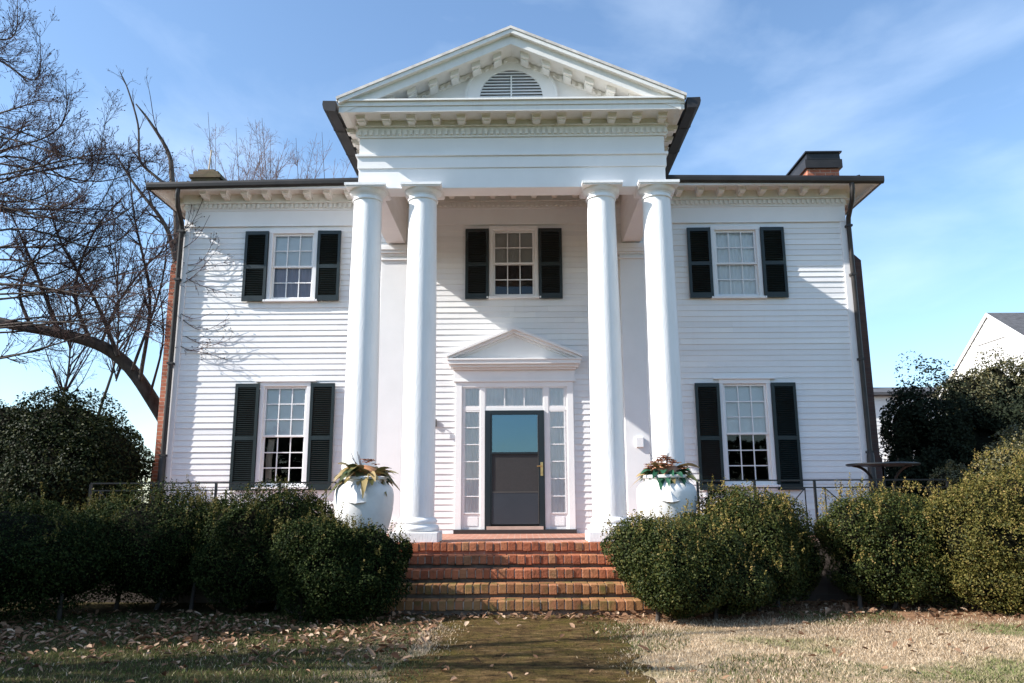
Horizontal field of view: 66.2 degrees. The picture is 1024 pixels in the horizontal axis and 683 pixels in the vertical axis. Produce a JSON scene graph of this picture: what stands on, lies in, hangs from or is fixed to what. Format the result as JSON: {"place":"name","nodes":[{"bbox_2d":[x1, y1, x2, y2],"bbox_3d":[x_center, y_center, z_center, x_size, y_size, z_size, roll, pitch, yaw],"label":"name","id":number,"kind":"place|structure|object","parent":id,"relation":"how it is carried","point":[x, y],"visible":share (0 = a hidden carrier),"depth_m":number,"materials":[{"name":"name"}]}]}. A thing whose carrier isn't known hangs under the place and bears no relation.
{"place":"outdoors","nodes":[
{"label":"outdoors","id":0,"kind":"place"},
{"bbox_2d":[0,600,1023,682],"bbox_3d":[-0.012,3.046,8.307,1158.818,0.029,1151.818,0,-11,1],"label":"ground","id":1,"kind":"structure","parent":0,"point":[148,608],"depth_m":7.32,"materials":[{"name":"brown plant"}]},
{"bbox_2d":[0,482,134,620],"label":"boxwood bush","id":2,"kind":"object","parent":1,"relation":"on","point":[46,559],"visible":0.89,"depth_m":8.93,"materials":[{"name":"green plant"}]},
{"bbox_2d":[0,386,155,521],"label":"holly shrub","id":3,"kind":"object","parent":1,"relation":"on","point":[62,449],"visible":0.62,"depth_m":13.57,"materials":[{"name":"green plant"}]},
{"bbox_2d":[1,246,154,403],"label":"bare tree","id":4,"kind":"object","parent":1,"relation":"on","point":[68,375],"visible":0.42,"depth_m":27.84,"materials":[{"name":"brown plant"}]},
{"bbox_2d":[0,136,184,420],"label":"leaning tree","id":5,"kind":"object","parent":1,"relation":"on","point":[132,371],"visible":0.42,"depth_m":16.40,"materials":[{"name":"brown plant"}]},
{"bbox_2d":[0,0,238,371],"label":"spreading tree","id":6,"kind":"object","parent":1,"relation":"on","point":[52,150],"visible":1,"depth_m":16.06,"materials":[{"name":"brown plant"}]},
{"bbox_2d":[67,190,172,413],"bbox_3d":[-15.475,0.632,30.951,5.417,14.034,3.094,-1,-11,6],"label":"bare tree","id":7,"kind":"object","parent":1,"relation":"on","point":[126,343],"visible":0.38,"depth_m":31.18,"materials":[{"name":"brown plant"}]},
{"bbox_2d":[108,66,178,263],"bbox_3d":[-11.481,-1.486,23.332,2.689,15.112,1.240,-2,-12,8],"label":"bare tree","id":8,"kind":"object","parent":1,"relation":"on","point":[175,223],"visible":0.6,"depth_m":24.29,"materials":[{"name":"brown plant"}]},
{"bbox_2d":[64,474,225,609],"bbox_3d":[-4.747,2.604,10.169,2.276,1.745,2.166,0,-11,1],"label":"boxwood bush","id":9,"kind":"object","parent":1,"relation":"on","point":[159,556],"visible":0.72,"depth_m":9.64,"materials":[{"name":"green plant"}]},
{"bbox_2d":[154,117,290,199],"bbox_3d":[-10.430,-0.862,27.017,5.153,15.355,2.879,0,-11,1],"label":"bare tree","id":10,"kind":"object","parent":1,"relation":"on","point":[215,154],"visible":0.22,"depth_m":28.25,"materials":[{"name":"brown plant"}]},
{"bbox_2d":[201,129,316,179],"bbox_3d":[-10.451,-0.713,29.968,6.079,16.229,2.761,0,-11,1],"label":"bare tree","id":11,"kind":"object","parent":1,"relation":"on","point":[237,155],"visible":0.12,"depth_m":31.27,"materials":[{"name":"brown plant"}]},
{"bbox_2d":[188,475,334,609],"bbox_3d":[-3.165,2.593,10.123,1.929,1.731,1.882,0,-11,1],"label":"boxwood bush","id":12,"kind":"object","parent":1,"relation":"on","point":[232,549],"visible":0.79,"depth_m":9.50,"materials":[{"name":"green plant"}]},
{"bbox_2d":[235,117,332,179],"bbox_3d":[-8.227,-0.801,28.029,4.323,15.616,3.692,0,-11,1],"label":"bare tree","id":13,"kind":"object","parent":1,"relation":"on","point":[270,164],"visible":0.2,"depth_m":28.66,"materials":[{"name":"brown plant"}]},
{"bbox_2d":[242,142,350,179],"bbox_3d":[-7.278,-0.393,27.369,5.005,14.541,3.562,0,-11,1],"label":"bare tree","id":14,"kind":"object","parent":1,"relation":"on","point":[296,164],"visible":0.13,"depth_m":27.67,"materials":[{"name":"brown plant"}]},
{"bbox_2d":[312,138,356,177],"bbox_3d":[-7.119,-0.613,28.750,4.542,15.517,2.583,0,-11,1],"label":"bare tree","id":15,"kind":"object","parent":1,"relation":"on","point":[334,164],"visible":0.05,"depth_m":30.23,"materials":[{"name":"brown plant"}]},
{"bbox_2d":[265,502,415,621],"bbox_3d":[-2.003,2.580,9.244,1.748,1.398,1.566,0,-11,1],"label":"boxwood bush","id":16,"kind":"object","parent":1,"relation":"on","point":[335,567],"visible":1,"depth_m":8.76,"materials":[{"name":"green plant"}]},
{"bbox_2d":[26,541,981,612],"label":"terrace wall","id":17,"kind":"structure","parent":1,"relation":"on","point":[826,590],"depth_m":10.59,"materials":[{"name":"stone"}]},
{"bbox_2d":[334,476,393,532],"bbox_3d":[-1.926,2.204,10.185,0.766,0.887,0.766,9,-15,-40],"label":"stone urn","id":18,"kind":"object","parent":17,"relation":"on","point":[375,503],"visible":0.6,"depth_m":9.91,"materials":[{"name":"white stone"}]},
{"bbox_2d":[326,451,400,497],"bbox_3d":[-1.935,1.735,10.240,0.912,0.620,0.927,0,-11,1],"label":"leaf arrangement","id":19,"kind":"object","parent":18,"relation":"in","point":[356,470],"visible":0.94,"depth_m":10.09,"materials":[{"name":"green plant"}]},
{"bbox_2d":[636,474,696,524],"bbox_3d":[2.003,2.178,10.140,0.766,0.887,0.766,-10,-15,41],"label":"stone urn","id":20,"kind":"object","parent":17,"relation":"on","point":[650,495],"visible":0.61,"depth_m":9.87,"materials":[{"name":"white stone"}]},
{"bbox_2d":[630,451,699,491],"bbox_3d":[2.005,1.728,10.257,0.905,0.567,0.849,0,-11,1],"label":"leaf arrangement","id":21,"kind":"object","parent":20,"relation":"in","point":[661,467],"visible":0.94,"depth_m":10.09,"materials":[{"name":"green plant"}]},
{"bbox_2d":[0,609,1023,682],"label":"green grass","id":22,"kind":"structure","parent":1,"relation":"on","point":[156,658],"depth_m":6.91,"materials":[{"name":"plant"}]},
{"bbox_2d":[0,597,1023,682],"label":"fallen leaves","id":23,"kind":"object","parent":1,"relation":"on","point":[154,633],"visible":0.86,"depth_m":8.05,"materials":[{"name":"brown plant"}]},
{"bbox_2d":[372,541,653,614],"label":"brick steps","id":24,"kind":"structure","parent":1,"relation":"on","point":[524,584],"depth_m":9.99,"materials":[{"name":"red brick"}]},
{"bbox_2d":[146,25,883,542],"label":"white mansion","id":25,"kind":"structure","parent":1,"relation":"on","point":[510,279],"depth_m":14.24,"materials":[{"name":"paint"}]},
{"bbox_2d":[251,380,316,488],"bbox_3d":[-4.142,1.715,14.340,1.126,1.990,0.365,0,-11,1],"label":"window","id":26,"kind":"structure","parent":25,"relation":"in","point":[284,406],"depth_m":14.35,"materials":[{"name":"paint"}]},
{"bbox_2d":[262,229,318,302],"bbox_3d":[-4.156,-1.430,14.894,1.026,1.425,0.204,0,-11,1],"label":"window","id":27,"kind":"structure","parent":25,"relation":"in","point":[292,255],"depth_m":14.94,"materials":[{"name":"glass"}]},
{"bbox_2d":[487,226,540,298],"bbox_3d":[0.034,-1.474,14.931,1.026,1.480,0.365,0,-11,1],"label":"window","id":28,"kind":"structure","parent":25,"relation":"in","point":[507,249],"depth_m":14.91,"materials":[{"name":"paint"}]},
{"bbox_2d":[485,410,544,529],"bbox_3d":[0.050,2.291,14.075,1.069,2.100,0.311,0,-11,1],"label":"storm door","id":29,"kind":"structure","parent":25,"relation":"in","point":[514,439],"depth_m":14.01,"materials":[{"name":"paint"}]},
{"bbox_2d":[710,225,766,298],"bbox_3d":[4.223,-1.485,14.797,1.026,1.425,0.204,0,-11,1],"label":"window","id":30,"kind":"structure","parent":25,"relation":"in","point":[736,250],"depth_m":14.83,"materials":[{"name":"glass"}]},
{"bbox_2d":[713,377,780,486],"bbox_3d":[4.238,1.660,14.244,1.126,1.990,0.365,0,-11,1],"label":"window","id":31,"kind":"structure","parent":25,"relation":"in","point":[745,402],"depth_m":14.25,"materials":[{"name":"paint"}]},
{"bbox_2d":[355,618,708,682],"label":"moss tufts","id":32,"kind":"object","parent":1,"relation":"on","point":[514,656],"visible":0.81,"depth_m":7.17,"materials":[{"name":"green plant"}]},
{"bbox_2d":[387,533,816,554],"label":"terrace","id":33,"kind":"structure","parent":1,"relation":"on","point":[523,538],"depth_m":11.48,"materials":[{"name":"brick"}]},
{"bbox_2d":[87,482,337,508],"bbox_3d":[-4.235,2.412,11.061,3.532,0.845,0.038,0,-11,1],"label":"iron railing","id":34,"kind":"object","parent":33,"relation":"on","point":[215,490],"visible":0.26,"depth_m":11.12,"materials":[{"name":"metal"}]},
{"bbox_2d":[696,479,949,539],"bbox_3d":[4.364,2.355,10.961,3.532,0.845,0.038,0,-11,1],"label":"iron railing","id":35,"kind":"object","parent":33,"relation":"on","point":[814,487],"visible":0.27,"depth_m":11.02,"materials":[{"name":"metal"}]},
{"bbox_2d":[846,462,920,496],"bbox_3d":[5.686,2.414,11.932,1.050,1.107,1.050,0,-11,1],"label":"patio table","id":36,"kind":"object","parent":33,"relation":"on","point":[883,465],"visible":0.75,"depth_m":11.84,"materials":[{"name":"metal"}]},
{"bbox_2d":[600,498,783,621],"bbox_3d":[2.077,2.507,8.990,2.064,1.401,1.465,3,-12,-15],"label":"boxwood bush","id":37,"kind":"object","parent":1,"relation":"on","point":[684,563],"visible":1,"depth_m":8.61,"materials":[{"name":"green plant"}]},
{"bbox_2d":[695,473,826,610],"bbox_3d":[3.175,2.516,9.850,1.844,1.710,1.460,0,-11,1],"label":"boxwood bush","id":38,"kind":"object","parent":1,"relation":"on","point":[779,530],"visible":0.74,"depth_m":9.58,"materials":[{"name":"green plant"}]},
{"bbox_2d":[814,472,971,608],"bbox_3d":[4.931,2.562,10.120,2.018,1.726,1.563,0,-11,1],"label":"boxwood bush","id":39,"kind":"object","parent":1,"relation":"on","point":[874,544],"visible":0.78,"depth_m":9.67,"materials":[{"name":"green plant"}]},
{"bbox_2d":[873,387,948,475],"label":"outbuilding","id":40,"kind":"structure","parent":1,"relation":"on","point":[881,394],"depth_m":38.16,"materials":[{"name":"wood"}]},
{"bbox_2d":[878,351,1023,498],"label":"juniper","id":41,"kind":"object","parent":1,"relation":"on","point":[939,439],"visible":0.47,"depth_m":19.71,"materials":[{"name":"green plant"}]},
{"bbox_2d":[926,459,978,505],"bbox_3d":[7.365,2.942,12.844,0.969,2.019,0.874,11,-16,-43],"label":"olive shrub","id":42,"kind":"object","parent":1,"relation":"on","point":[949,474],"visible":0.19,"depth_m":12.86,"materials":[{"name":"green plant"}]},
{"bbox_2d":[915,436,1023,614],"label":"boxwood bush","id":43,"kind":"object","parent":1,"relation":"on","point":[981,524],"visible":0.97,"depth_m":9.19,"materials":[{"name":"green plant"}]},
{"bbox_2d":[932,344,1023,429],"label":"olive shrub","id":44,"kind":"object","parent":1,"relation":"on","point":[987,382],"visible":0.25,"depth_m":21.44,"materials":[{"name":"green plant"}]},
{"bbox_2d":[968,423,1023,485],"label":"olive shrub","id":45,"kind":"object","parent":1,"relation":"on","point":[1005,457],"visible":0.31,"depth_m":12.45,"materials":[{"name":"green plant"}]},
{"bbox_2d":[984,375,1023,444],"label":"juniper","id":46,"kind":"object","parent":1,"relation":"on","point":[1015,408],"visible":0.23,"depth_m":19.70,"materials":[{"name":"green plant"}]},
{"bbox_2d":[0,0,1023,502],"label":"sky","id":47,"kind":"structure","parent":0,"point":[926,97],"materials":[{"name":"blue"}]},
{"bbox_2d":[387,615,654,682],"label":"path","id":48,"kind":"structure","parent":0,"point":[534,636],"depth_m":6.91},
{"bbox_2d":[939,313,1023,396],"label":"neighbour house","id":49,"kind":"structure","parent":0,"point":[1005,331],"depth_m":28.46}
]}

